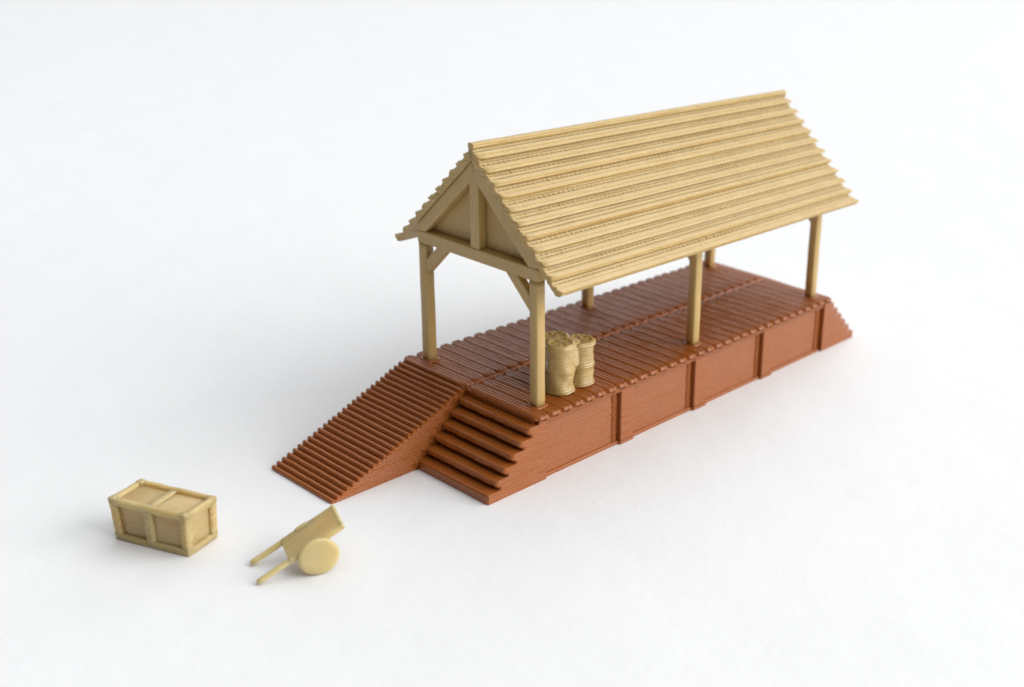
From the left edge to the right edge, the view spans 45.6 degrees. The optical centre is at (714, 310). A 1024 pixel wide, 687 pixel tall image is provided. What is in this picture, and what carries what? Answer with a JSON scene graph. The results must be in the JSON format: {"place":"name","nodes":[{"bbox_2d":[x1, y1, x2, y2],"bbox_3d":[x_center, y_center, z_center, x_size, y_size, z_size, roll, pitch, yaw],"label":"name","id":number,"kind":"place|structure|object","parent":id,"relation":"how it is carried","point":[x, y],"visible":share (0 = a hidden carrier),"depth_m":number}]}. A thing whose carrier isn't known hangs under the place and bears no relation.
{"place":"outdoors","nodes":[
{"label":"outdoors","id":0,"kind":"place"},
{"bbox_2d":[0,0,1023,686],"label":"white paper ground","id":1,"kind":"structure","parent":0,"point":[208,266],"depth_m":0.13},
{"bbox_2d":[108,479,217,556],"bbox_3d":[-0.043,0.016,0.092,0.007,0.004,0.004,9,21,16],"label":"crate","id":2,"kind":"object","parent":1,"relation":"on","point":[165,518],"visible":1,"depth_m":0.09},
{"bbox_2d":[250,504,344,584],"bbox_3d":[-0.031,0.018,0.089,0.007,0.004,0.004,-8,23,-28],"label":"hand cart","id":3,"kind":"object","parent":1,"relation":"on","point":[311,547],"visible":1,"depth_m":0.09},
{"bbox_2d":[272,260,852,504],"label":"loading platform","id":4,"kind":"structure","parent":1,"relation":"on","point":[465,417],"depth_m":0.11},
{"bbox_2d":[545,330,595,395],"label":"sacks","id":5,"kind":"object","parent":4,"relation":"on","point":[569,363],"visible":1,"depth_m":0.11},
{"bbox_2d":[395,90,858,406],"bbox_3d":[-0.007,-0.009,0.120,0.022,0.022,0.045,18,25,36],"label":"open shelter","id":6,"kind":"object","parent":4,"relation":"on","point":[585,208],"visible":1,"depth_m":0.11}
]}

